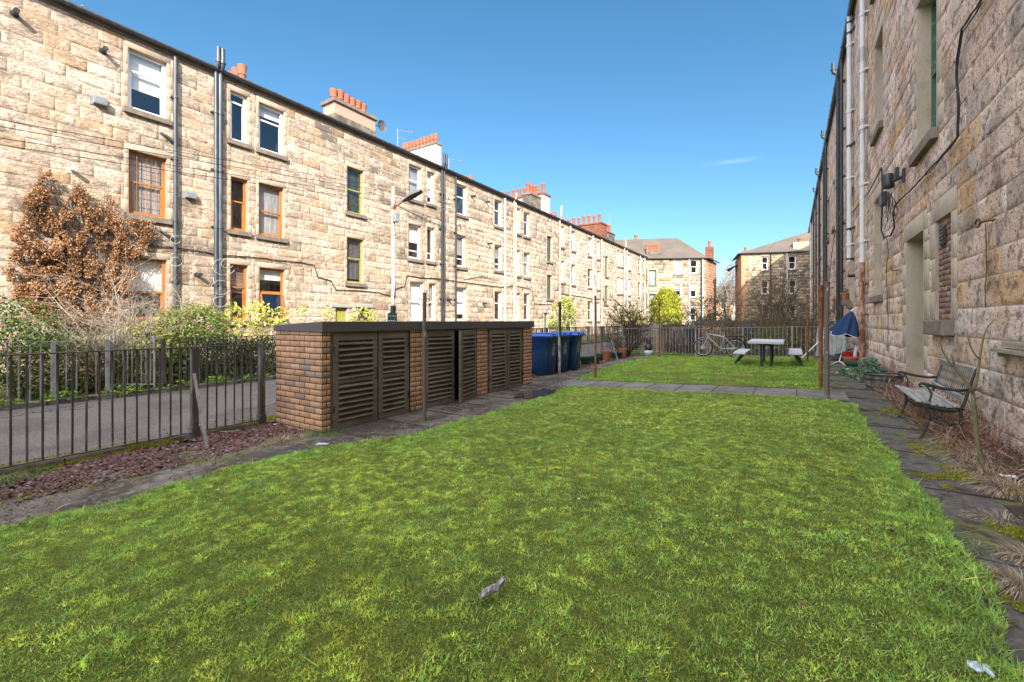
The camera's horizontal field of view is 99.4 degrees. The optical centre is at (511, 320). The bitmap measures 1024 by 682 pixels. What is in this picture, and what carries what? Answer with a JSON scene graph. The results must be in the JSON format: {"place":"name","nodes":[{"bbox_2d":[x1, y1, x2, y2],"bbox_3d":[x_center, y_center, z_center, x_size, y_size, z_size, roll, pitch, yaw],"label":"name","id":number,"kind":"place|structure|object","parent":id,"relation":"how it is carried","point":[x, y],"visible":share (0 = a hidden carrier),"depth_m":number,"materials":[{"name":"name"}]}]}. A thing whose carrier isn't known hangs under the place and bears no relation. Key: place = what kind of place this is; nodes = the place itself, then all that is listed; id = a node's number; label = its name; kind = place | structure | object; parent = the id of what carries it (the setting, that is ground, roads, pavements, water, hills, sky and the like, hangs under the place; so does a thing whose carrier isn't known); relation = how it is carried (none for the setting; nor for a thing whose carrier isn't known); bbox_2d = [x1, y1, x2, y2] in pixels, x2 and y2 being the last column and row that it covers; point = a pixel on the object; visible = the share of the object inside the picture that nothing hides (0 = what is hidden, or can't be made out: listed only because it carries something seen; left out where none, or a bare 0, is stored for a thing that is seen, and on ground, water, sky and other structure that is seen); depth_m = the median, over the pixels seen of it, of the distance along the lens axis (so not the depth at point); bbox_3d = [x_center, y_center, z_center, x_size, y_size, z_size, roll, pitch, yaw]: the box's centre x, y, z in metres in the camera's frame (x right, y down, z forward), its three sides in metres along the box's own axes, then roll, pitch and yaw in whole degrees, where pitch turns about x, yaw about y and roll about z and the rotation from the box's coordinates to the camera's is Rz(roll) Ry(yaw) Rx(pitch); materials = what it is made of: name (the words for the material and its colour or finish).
{"place":"outdoors","nodes":[
{"label":"outdoors","id":0,"kind":"place"},
{"bbox_2d":[0,422,306,503],"bbox_3d":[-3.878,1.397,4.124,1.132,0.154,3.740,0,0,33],"label":"gravel","id":1,"kind":"structure","parent":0,"point":[231,438],"depth_m":4.28,"materials":[{"name":"gravel"}]},
{"bbox_2d":[192,373,208,447],"bbox_3d":[-3.537,1.036,4.931,0.591,0.837,0.030,0,0,41],"label":"stake","id":2,"kind":"object","parent":1,"relation":"on","point":[200,411],"visible":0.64,"depth_m":4.92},
{"bbox_2d":[248,432,313,450],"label":"dry grass","id":3,"kind":"structure","parent":1,"relation":"on","point":[280,440],"depth_m":4.99,"materials":[{"name":"brown plant"}]},
{"bbox_2d":[0,430,359,528],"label":"side path","id":4,"kind":"structure","parent":0,"point":[114,491],"depth_m":3.80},
{"bbox_2d":[0,334,624,403],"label":"garden soil","id":5,"kind":"structure","parent":0,"point":[4,394],"depth_m":9.16,"materials":[{"name":"brown soil"}]},
{"bbox_2d":[0,294,104,397],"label":"bush","id":6,"kind":"object","parent":5,"relation":"on","point":[21,331],"visible":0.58,"depth_m":7.99,"materials":[{"name":"green plant"}]},
{"bbox_2d":[0,340,110,404],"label":"railing","id":7,"kind":"object","parent":5,"relation":"on","point":[53,368],"visible":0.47,"depth_m":7.41,"materials":[{"name":"dark paint"},{"name":"metal"}]},
{"bbox_2d":[0,325,176,398],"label":"bush","id":8,"kind":"object","parent":5,"relation":"on","point":[116,362],"visible":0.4,"depth_m":8.46,"materials":[{"name":"green plant"}]},
{"bbox_2d":[38,309,156,390],"bbox_3d":[-8.254,0.551,8.645,1.916,1.753,2.493,0,0,-9],"label":"bare shrub","id":9,"kind":"object","parent":5,"relation":"on","point":[91,360],"visible":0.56,"depth_m":8.51,"materials":[{"name":"plant"}]},
{"bbox_2d":[0,237,232,385],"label":"bare shrub","id":10,"kind":"object","parent":5,"relation":"on","point":[133,314],"visible":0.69,"depth_m":9.39,"materials":[{"name":"twig"}]},
{"bbox_2d":[109,332,155,386],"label":"gate","id":11,"kind":"structure","parent":5,"relation":"on","point":[154,361],"depth_m":8.63,"materials":[{"name":"metal"}]},
{"bbox_2d":[92,322,189,384],"bbox_3d":[-8.090,0.705,9.528,1.460,1.486,1.814,0,0,33],"label":"shrub","id":12,"kind":"object","parent":5,"relation":"on","point":[147,338],"visible":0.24,"depth_m":9.40,"materials":[{"name":"green plant"}]},
{"bbox_2d":[147,302,232,381],"bbox_3d":[-7.764,0.491,10.364,1.981,1.914,1.941,0,0,33],"label":"shrub","id":13,"kind":"object","parent":5,"relation":"on","point":[210,317],"visible":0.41,"depth_m":10.09,"materials":[{"name":"green plant"}]},
{"bbox_2d":[156,330,275,380],"bbox_3d":[-6.692,0.837,10.570,0.835,1.316,3.331,0,0,28],"label":"bush","id":14,"kind":"object","parent":5,"relation":"on","point":[214,352],"visible":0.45,"depth_m":10.17,"materials":[{"name":"green plant"}]},
{"bbox_2d":[182,338,275,380],"bbox_3d":[-5.764,0.845,10.904,0.016,0.855,4.284,0,0,33],"label":"railing","id":15,"kind":"object","parent":5,"relation":"on","point":[233,357],"visible":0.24,"depth_m":9.95,"materials":[{"name":"metal"}]},
{"bbox_2d":[212,299,309,375],"bbox_3d":[-6.485,0.431,11.109,2.770,1.993,1.889,0,0,-38],"label":"laurel","id":16,"kind":"object","parent":5,"relation":"on","point":[251,325],"visible":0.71,"depth_m":11.13,"materials":[{"name":"yellow plant"}]},
{"bbox_2d":[321,305,380,320],"bbox_3d":[-5.252,0.458,14.203,2.241,1.938,1.725,0,0,-39],"label":"laurel","id":17,"kind":"object","parent":5,"relation":"on","point":[355,317],"visible":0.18,"depth_m":14.03,"materials":[{"name":"yellow plant"}]},
{"bbox_2d":[546,296,578,330],"bbox_3d":[3.410,-0.097,28.068,2.429,3.061,2.574,0,0,0],"label":"tree","id":18,"kind":"object","parent":5,"relation":"on","point":[568,307],"visible":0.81,"depth_m":27.97,"materials":[{"name":"yellow plant"}]},
{"bbox_2d":[648,288,685,323],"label":"conifer","id":19,"kind":"object","parent":5,"relation":"on","point":[668,294],"visible":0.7,"depth_m":51.16,"materials":[{"name":"yellow plant"}]},
{"bbox_2d":[0,340,686,465],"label":"lane","id":20,"kind":"structure","parent":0,"point":[19,437],"depth_m":6.29,"materials":[{"name":"grey asphalt"}]},
{"bbox_2d":[0,371,272,406],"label":"ground cover","id":21,"kind":"object","parent":20,"relation":"on","point":[132,387],"visible":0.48,"depth_m":8.06,"materials":[{"name":"green plant"}]},
{"bbox_2d":[390,186,422,312],"bbox_3d":[-3.192,-1.347,13.043,1.257,5.534,0.260,0,0,33],"label":"street lamp","id":22,"kind":"object","parent":20,"relation":"on","point":[395,217],"visible":0.85,"depth_m":13.29,"materials":[{"name":"grey metal"}]},
{"bbox_2d":[0,379,1023,611],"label":"moss","id":23,"kind":"object","parent":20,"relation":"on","point":[1017,532],"visible":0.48,"depth_m":3.94,"materials":[{"name":"green plant"}]},
{"bbox_2d":[77,321,795,423],"bbox_3d":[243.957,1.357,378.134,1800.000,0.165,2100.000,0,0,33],"label":"ground","id":24,"kind":"structure","parent":0,"point":[456,398],"depth_m":8.64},
{"bbox_2d":[0,422,255,474],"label":"fence kerb","id":25,"kind":"structure","parent":24,"relation":"on","point":[181,438],"depth_m":4.45,"materials":[{"name":"stone"}]},
{"bbox_2d":[0,344,265,468],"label":"railing","id":26,"kind":"object","parent":25,"relation":"on","point":[194,430],"visible":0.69,"depth_m":4.73,"materials":[{"name":"metal"}]},
{"bbox_2d":[0,339,623,410],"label":"kerb","id":27,"kind":"structure","parent":24,"relation":"on","point":[20,405],"depth_m":8.07,"materials":[{"name":"grey concrete"}]},
{"bbox_2d":[0,0,647,374],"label":"tenement","id":28,"kind":"structure","parent":24,"relation":"on","point":[68,66],"depth_m":16.61,"materials":[{"name":"stone"}]},
{"bbox_2d":[3,167,161,333],"bbox_3d":[-11.922,-1.879,12.373,0.542,4.507,3.461,0,0,33],"label":"creeper","id":29,"kind":"object","parent":28,"relation":"attached to","point":[16,236],"visible":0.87,"depth_m":12.03,"materials":[{"name":"brown plant"}]},
{"bbox_2d":[124,258,164,325],"bbox_3d":[-11.510,-0.897,13.693,0.430,2.135,1.198,0,0,33],"label":"window","id":30,"kind":"structure","parent":28,"relation":"in","point":[160,270],"depth_m":13.88,"materials":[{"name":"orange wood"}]},
{"bbox_2d":[123,49,172,125],"bbox_3d":[-11.515,-7.337,13.685,0.430,2.022,1.217,0,0,33],"label":"window","id":31,"kind":"structure","parent":28,"relation":"in","point":[146,75],"depth_m":13.77,"materials":[{"name":"white glass"}]},
{"bbox_2d":[123,151,172,224],"bbox_3d":[-11.512,-4.177,13.689,0.430,2.133,1.207,0,0,33],"label":"window","id":32,"kind":"structure","parent":28,"relation":"in","point":[146,185],"depth_m":13.78,"materials":[{"name":"orange wood"}]},
{"bbox_2d":[0,126,452,199],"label":"overhead wire","id":33,"kind":"object","parent":28,"relation":"attached to","point":[185,158],"visible":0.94,"depth_m":11.40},
{"bbox_2d":[0,144,453,208],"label":"overhead wire","id":34,"kind":"object","parent":28,"relation":"attached to","point":[189,173],"visible":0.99,"depth_m":11.45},
{"bbox_2d":[0,119,453,195],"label":"overhead wire","id":35,"kind":"object","parent":28,"relation":"attached to","point":[189,153],"visible":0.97,"depth_m":11.47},
{"bbox_2d":[0,137,457,204],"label":"overhead wire","id":36,"kind":"object","parent":28,"relation":"attached to","point":[187,167],"visible":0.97,"depth_m":11.45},
{"bbox_2d":[227,264,249,325],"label":"window","id":37,"kind":"structure","parent":28,"relation":"in","point":[237,284],"depth_m":16.10,"materials":[{"name":"orange wood"}]},
{"bbox_2d":[227,91,252,149],"bbox_3d":[-10.017,-7.345,15.897,0.310,1.964,0.836,0,0,33],"label":"window","id":38,"kind":"structure","parent":28,"relation":"in","point":[242,144],"depth_m":15.98,"materials":[{"name":"white wood"}]},
{"bbox_2d":[227,177,252,236],"bbox_3d":[-10.011,-4.167,15.906,0.310,2.098,0.815,0,0,33],"label":"window","id":39,"kind":"structure","parent":28,"relation":"in","point":[234,231],"depth_m":16.07,"materials":[{"name":"orange wood"}]},
{"bbox_2d":[256,183,287,242],"bbox_3d":[-9.428,-4.180,16.920,0.430,2.173,1.196,0,0,33],"label":"window","id":40,"kind":"structure","parent":28,"relation":"in","point":[270,198],"depth_m":17.07,"materials":[{"name":"orange wood"}]},
{"bbox_2d":[256,104,288,161],"bbox_3d":[-9.423,-7.340,16.927,0.430,1.959,1.212,0,0,33],"label":"window","id":41,"kind":"structure","parent":28,"relation":"in","point":[266,112],"depth_m":17.02,"materials":[{"name":"white wood"}]},
{"bbox_2d":[257,268,288,324],"bbox_3d":[-9.360,-0.936,16.914,0.551,2.211,1.230,0,0,33],"label":"window","id":42,"kind":"structure","parent":28,"relation":"in","point":[264,273],"depth_m":17.10,"materials":[{"name":"orange wood"}]},
{"bbox_2d":[345,167,366,219],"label":"window","id":43,"kind":"structure","parent":28,"relation":"in","point":[354,205],"depth_m":20.37,"materials":[{"name":"yellow glass"}]},
{"bbox_2d":[345,238,366,287],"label":"window","id":44,"kind":"structure","parent":28,"relation":"in","point":[354,264],"depth_m":20.37,"materials":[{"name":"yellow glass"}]},
{"bbox_2d":[407,224,423,262],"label":"window","id":45,"kind":"structure","parent":28,"relation":"in","point":[412,228],"depth_m":23.53,"materials":[{"name":"white glass"}]},
{"bbox_2d":[410,282,421,320],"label":"window","id":46,"kind":"structure","parent":28,"relation":"in","point":[415,287],"depth_m":23.72,"materials":[{"name":"white glass"}]},
{"bbox_2d":[409,165,423,204],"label":"window","id":47,"kind":"structure","parent":28,"relation":"in","point":[413,184],"depth_m":23.53,"materials":[{"name":"white glass"}]},
{"bbox_2d":[457,288,464,320],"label":"window","id":48,"kind":"structure","parent":28,"relation":"in","point":[460,291],"depth_m":26.94,"materials":[{"name":"white glass"}]},
{"bbox_2d":[160,326,621,387],"bbox_3d":[3.420,0.909,24.853,0.090,1.122,38.525,0,0,33],"label":"railing","id":49,"kind":"object","parent":24,"relation":"on","point":[163,359],"visible":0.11,"depth_m":9.63,"materials":[{"name":"metal"}]},
{"bbox_2d":[274,321,533,432],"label":"bin store","id":50,"kind":"structure","parent":24,"relation":"on","point":[330,375],"depth_m":6.22,"materials":[{"name":"brick"}]},
{"bbox_2d":[333,333,376,428],"bbox_3d":[-2.094,0.780,5.811,0.109,1.220,0.700,0,0,33],"label":"louvre door","id":51,"kind":"structure","parent":50,"relation":"in","point":[353,404],"depth_m":5.79,"materials":[{"name":"brown wood"}]},
{"bbox_2d":[377,332,408,418],"bbox_3d":[-1.747,0.780,6.370,0.085,1.220,0.565,0,0,33],"label":"louvre door","id":52,"kind":"structure","parent":50,"relation":"in","point":[392,347],"depth_m":6.34,"materials":[{"name":"brown wood"}]},
{"bbox_2d":[426,331,454,407],"bbox_3d":[-1.210,0.780,7.203,0.085,1.220,0.723,0,0,33],"label":"louvre door","id":53,"kind":"structure","parent":50,"relation":"in","point":[440,388],"depth_m":7.20,"materials":[{"name":"brown wood"}]},
{"bbox_2d":[459,330,476,402],"bbox_3d":[-0.781,0.780,7.700,0.087,1.220,0.674,0,0,18],"label":"louvre door","id":54,"kind":"structure","parent":50,"relation":"in","point":[467,338],"depth_m":7.64,"materials":[{"name":"brown wood"}]},
{"bbox_2d":[488,329,506,392],"bbox_3d":[-0.289,0.780,8.630,0.085,1.220,0.604,0,0,33],"label":"louvre door","id":55,"kind":"structure","parent":50,"relation":"in","point":[497,338],"depth_m":8.60,"materials":[{"name":"brown wood"}]},
{"bbox_2d":[507,329,521,388],"bbox_3d":[0.052,0.780,9.137,0.109,1.220,0.552,0,0,33],"label":"louvre door","id":56,"kind":"structure","parent":50,"relation":"in","point":[514,336],"depth_m":9.13,"materials":[{"name":"brown wood"}]},
{"bbox_2d":[0,385,857,488],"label":"grass tufts","id":57,"kind":"object","parent":24,"relation":"on","point":[333,431],"visible":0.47,"depth_m":4.05,"materials":[{"name":"green plant"}]},
{"bbox_2d":[556,302,563,384],"bbox_3d":[1.040,0.528,9.438,0.163,1.880,0.069,0,0,33],"label":"clothes pole","id":58,"kind":"object","parent":24,"relation":"on","point":[559,343],"visible":0.94,"depth_m":9.41,"materials":[{"name":"metal"}]},
{"bbox_2d":[591,290,673,350],"bbox_3d":[5.211,0.191,18.566,3.759,3.068,2.570,0,0,5],"label":"bare shrub","id":59,"kind":"object","parent":24,"relation":"on","point":[632,323],"visible":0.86,"depth_m":18.33,"materials":[{"name":"brown plant"}]},
{"bbox_2d":[629,324,669,354],"bbox_3d":[6.077,0.815,19.196,1.400,1.310,1.750,0,0,33],"label":"fence","id":60,"kind":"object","parent":24,"relation":"on","point":[652,328],"visible":0.36,"depth_m":18.51,"materials":[{"name":"wood"}]},
{"bbox_2d":[656,313,739,333],"bbox_3d":[7.479,0.110,17.679,3.217,0.830,0.030,0,0,33],"label":"trellis","id":61,"kind":"object","parent":60,"relation":"attached to","point":[696,322],"visible":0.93,"depth_m":17.62,"materials":[{"name":"brown wood"}]},
{"bbox_2d":[622,328,696,355],"bbox_3d":[5.820,0.866,17.368,2.951,1.209,0.070,0,0,32],"label":"railing","id":62,"kind":"object","parent":24,"relation":"on","point":[660,340],"visible":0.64,"depth_m":17.30,"materials":[{"name":"metal"}]},
{"bbox_2d":[615,235,718,324],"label":"tenement","id":63,"kind":"structure","parent":24,"relation":"on","point":[683,270],"depth_m":60.10,"materials":[{"name":"stone"}]},
{"bbox_2d":[716,253,734,318],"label":"bare tree","id":64,"kind":"object","parent":24,"relation":"on","point":[726,279],"visible":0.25,"depth_m":102.66,"materials":[{"name":"brown plant"}]},
{"bbox_2d":[726,232,809,320],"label":"tenement","id":65,"kind":"structure","parent":24,"relation":"on","point":[793,247],"depth_m":56.55,"materials":[{"name":"stone"}]},
{"bbox_2d":[698,326,847,356],"bbox_3d":[9.056,0.792,15.340,4.613,1.263,0.065,0,0,32],"label":"railing","id":66,"kind":"object","parent":24,"relation":"on","point":[766,332],"visible":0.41,"depth_m":15.68,"materials":[{"name":"dark weathered wood"}]},
{"bbox_2d":[815,327,845,355],"bbox_3d":[11.150,0.780,15.181,0.888,1.080,0.864,0,0,33],"label":"covered box","id":67,"kind":"object","parent":24,"relation":"on","point":[841,340],"visible":0.48,"depth_m":14.86,"materials":[{"name":"white plastic"}]},
{"bbox_2d":[808,0,1023,454],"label":"tenement","id":68,"kind":"structure","parent":24,"relation":"on","point":[916,228],"depth_m":6.78,"materials":[{"name":"beige stone"}]},
{"bbox_2d":[908,0,939,166],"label":"window","id":69,"kind":"structure","parent":68,"relation":"in","point":[932,135],"depth_m":7.23,"materials":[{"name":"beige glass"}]},
{"bbox_2d":[949,429,1022,563],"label":"grass tufts","id":70,"kind":"object","parent":24,"relation":"on","point":[972,543],"visible":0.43,"depth_m":2.37,"materials":[{"name":"beige plant"}]},
{"bbox_2d":[69,0,848,318],"label":"sky","id":71,"kind":"structure","parent":0,"point":[696,123],"materials":[{"name":"blue"}]},
{"bbox_2d":[327,355,645,439],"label":"shed path","id":72,"kind":"structure","parent":0,"point":[472,409],"depth_m":6.76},
{"bbox_2d":[419,293,429,420],"bbox_3d":[-1.220,0.540,6.042,0.153,1.861,0.061,0,0,-1],"label":"clothes pole","id":73,"kind":"object","parent":72,"relation":"on","point":[423,305],"visible":0.92,"depth_m":6.02,"materials":[{"name":"brown metal"}]},
{"bbox_2d":[0,379,1022,571],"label":"leaf litter","id":74,"kind":"object","parent":72,"relation":"on","point":[135,461],"visible":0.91,"depth_m":3.84,"materials":[{"name":"brown plant"}]},
{"bbox_2d":[515,388,556,398],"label":"puddle","id":75,"kind":"object","parent":72,"relation":"on","point":[529,394],"visible":0.97,"depth_m":8.22,"materials":[{"name":"grey liquid"}]},
{"bbox_2d":[335,363,1023,568],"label":"paving joints","id":76,"kind":"object","parent":72,"relation":"on","point":[1010,500],"visible":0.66,"depth_m":5.20,"materials":[{"name":"plant"}]},
{"bbox_2d":[0,385,1023,681],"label":"lawn","id":77,"kind":"structure","parent":0,"point":[594,660],"depth_m":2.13,"materials":[{"name":"green plant"}]},
{"bbox_2d":[479,576,504,599],"bbox_3d":[-0.081,1.227,2.000,0.156,0.061,0.057,0,0,-44],"label":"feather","id":78,"kind":"object","parent":77,"relation":"on","point":[492,589],"visible":1,"depth_m":1.99,"materials":[{"name":"white"}]},
{"bbox_2d":[50,403,962,627],"bbox_3d":[0.345,1.293,3.763,4.710,0.195,5.306,0,0,33],"label":"clover","id":79,"kind":"object","parent":77,"relation":"on","point":[529,503],"visible":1,"depth_m":3.06,"materials":[{"name":"green plant"}]},
{"bbox_2d":[821,282,833,399],"bbox_3d":[4.872,0.353,6.707,0.171,1.905,0.078,0,0,33],"label":"clothes pole","id":80,"kind":"object","parent":77,"relation":"on","point":[826,287],"visible":0.89,"depth_m":6.69,"materials":[{"name":"metal"}]},
{"bbox_2d":[532,355,637,376],"bbox_3d":[2.444,1.420,14.072,0.950,0.028,9.100,0,0,33],"label":"soil strip","id":81,"kind":"object","parent":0,"point":[590,364],"visible":0.21,"depth_m":14.47,"materials":[{"name":"brown soil"}]},
{"bbox_2d":[532,333,561,374],"bbox_3d":[0.800,0.855,11.359,0.839,1.080,0.658,0,0,31],"label":"wheelie bin","id":82,"kind":"object","parent":81,"relation":"on","point":[544,348],"visible":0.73,"depth_m":11.11,"materials":[{"name":"blue plastic"}]},
{"bbox_2d":[543,332,573,372],"bbox_3d":[1.190,0.855,11.944,0.839,1.080,0.658,0,0,36],"label":"wheelie bin","id":83,"kind":"object","parent":81,"relation":"on","point":[565,339],"visible":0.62,"depth_m":11.74,"materials":[{"name":"blue plastic"}]},
{"bbox_2d":[563,331,585,369],"bbox_3d":[1.618,0.855,12.497,0.839,1.080,0.659,0,0,29],"label":"wheelie bin","id":84,"kind":"object","parent":81,"relation":"on","point":[574,351],"visible":0.48,"depth_m":12.20,"materials":[{"name":"blue plastic"}]},
{"bbox_2d":[532,326,618,355],"bbox_3d":[2.060,0.839,14.261,0.070,1.262,9.200,0,0,33],"label":"railing","id":85,"kind":"object","parent":81,"relation":"on","point":[600,338],"visible":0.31,"depth_m":16.09,"materials":[{"name":"paint"}]},
{"bbox_2d":[552,379,849,400],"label":"cross path","id":86,"kind":"structure","parent":0,"point":[834,395],"depth_m":8.18,"materials":[{"name":"grey stone"}]},
{"bbox_2d":[574,355,831,389],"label":"lawn","id":87,"kind":"structure","parent":0,"point":[679,374],"depth_m":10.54,"materials":[{"name":"green plant"}]},
{"bbox_2d":[693,328,746,356],"bbox_3d":[7.535,0.795,15.803,1.783,1.044,0.611,0,4,35],"label":"bicycle","id":88,"kind":"object","parent":87,"relation":"on","point":[721,346],"visible":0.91,"depth_m":15.72,"materials":[{"name":"silver metal"}]},
{"bbox_2d":[748,339,784,366],"bbox_3d":[7.294,0.940,12.413,0.840,0.775,1.730,0,0,33],"label":"picnic table","id":89,"kind":"object","parent":87,"relation":"on","point":[762,343],"visible":0.84,"depth_m":11.96,"materials":[{"name":"plastic"}]},
{"bbox_2d":[815,285,823,387],"bbox_3d":[5.571,0.333,7.826,0.160,1.945,0.073,0,0,-4],"label":"clothes pole","id":90,"kind":"object","parent":87,"relation":"on","point":[820,290],"visible":0.74,"depth_m":7.80,"materials":[{"name":"metal"}]},
{"bbox_2d":[802,309,858,357],"bbox_3d":[10.099,0.431,13.201,1.546,1.643,2.072,0,0,12],"label":"parasol","id":91,"kind":"object","parent":87,"relation":"on","point":[846,325],"visible":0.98,"depth_m":12.94,"materials":[{"name":"blue fabric"}]},
{"bbox_2d":[631,341,813,356],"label":"back yard","id":92,"kind":"structure","parent":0,"point":[746,355],"depth_m":17.89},
{"bbox_2d":[661,319,710,354],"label":"bare shrub","id":93,"kind":"object","parent":92,"relation":"on","point":[681,348],"visible":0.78,"depth_m":18.21,"materials":[{"name":"brown plant"}]},
{"bbox_2d":[702,271,750,320],"bbox_3d":[14.034,-0.785,28.554,3.583,4.956,3.123,0,0,-37],"label":"slender tree","id":94,"kind":"object","parent":92,"relation":"on","point":[723,302],"visible":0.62,"depth_m":28.58,"materials":[{"name":"brown plant"}]},
{"bbox_2d":[692,321,833,345],"bbox_3d":[12.889,0.735,22.745,6.400,1.470,0.400,0,0,33],"label":"fence","id":95,"kind":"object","parent":92,"relation":"on","point":[705,323],"depth_m":23.54,"materials":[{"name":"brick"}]},
{"bbox_2d":[701,304,839,355],"bbox_3d":[9.801,0.498,16.762,4.613,2.337,1.385,0,0,33],"label":"hedge","id":96,"kind":"object","parent":92,"relation":"on","point":[797,339],"visible":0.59,"depth_m":16.61,"materials":[{"name":"brown plant"}]},
{"bbox_2d":[717,237,839,338],"bbox_3d":[12.581,-1.160,20.244,5.987,5.198,5.328,0,0,33],"label":"bare shrub","id":97,"kind":"object","parent":92,"relation":"on","point":[790,304],"visible":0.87,"depth_m":20.12,"materials":[{"name":"brown plant"}]},
{"bbox_2d":[809,355,1023,679],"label":"path","id":98,"kind":"structure","parent":0,"point":[962,523],"depth_m":3.02,"materials":[{"name":"grey stone"}]},
{"bbox_2d":[895,358,976,442],"bbox_3d":[4.808,0.866,4.974,0.466,0.805,1.300,0,0,34],"label":"garden bench","id":99,"kind":"object","parent":98,"relation":"on","point":[925,399],"visible":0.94,"depth_m":4.61,"materials":[{"name":"wood"}]},
{"bbox_2d":[868,367,1023,520],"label":"wall bed","id":100,"kind":"object","parent":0,"point":[1017,510],"visible":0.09,"depth_m":3.80,"materials":[{"name":"soil"}]},
{"bbox_2d":[835,357,882,381],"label":"ground cover","id":101,"kind":"object","parent":100,"relation":"on","point":[870,363],"visible":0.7,"depth_m":9.53,"materials":[{"name":"green plant"}]},
{"bbox_2d":[862,372,904,390],"bbox_3d":[6.689,1.105,7.823,0.610,0.300,0.604,0,0,33],"label":"half barrel","id":102,"kind":"object","parent":100,"relation":"on","point":[870,378],"visible":0.74,"depth_m":7.70,"materials":[{"name":"grey wood"}]},
{"bbox_2d":[851,369,1023,504],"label":"dead stalks","id":103,"kind":"object","parent":100,"relation":"on","point":[913,409],"visible":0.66,"depth_m":4.37,"materials":[{"name":"dry plant stems"},{"name":"twig"}]},
{"bbox_2d":[885,364,1023,470],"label":"dead flower heads","id":104,"kind":"object","parent":100,"relation":"on","point":[985,434],"visible":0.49,"depth_m":4.29,"materials":[{"name":"brown plant"}]},
{"bbox_2d":[918,319,994,470],"bbox_3d":[3.744,0.625,3.597,0.577,1.284,0.179,0,0,10],"label":"sapling","id":105,"kind":"object","parent":100,"relation":"on","point":[976,438],"visible":0.99,"depth_m":3.60,"materials":[{"name":"brown plant"}]},
{"bbox_2d":[899,422,1023,599],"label":"dry grass","id":106,"kind":"structure","parent":100,"relation":"on","point":[1010,575],"depth_m":3.12,"materials":[{"name":"brown plant"}]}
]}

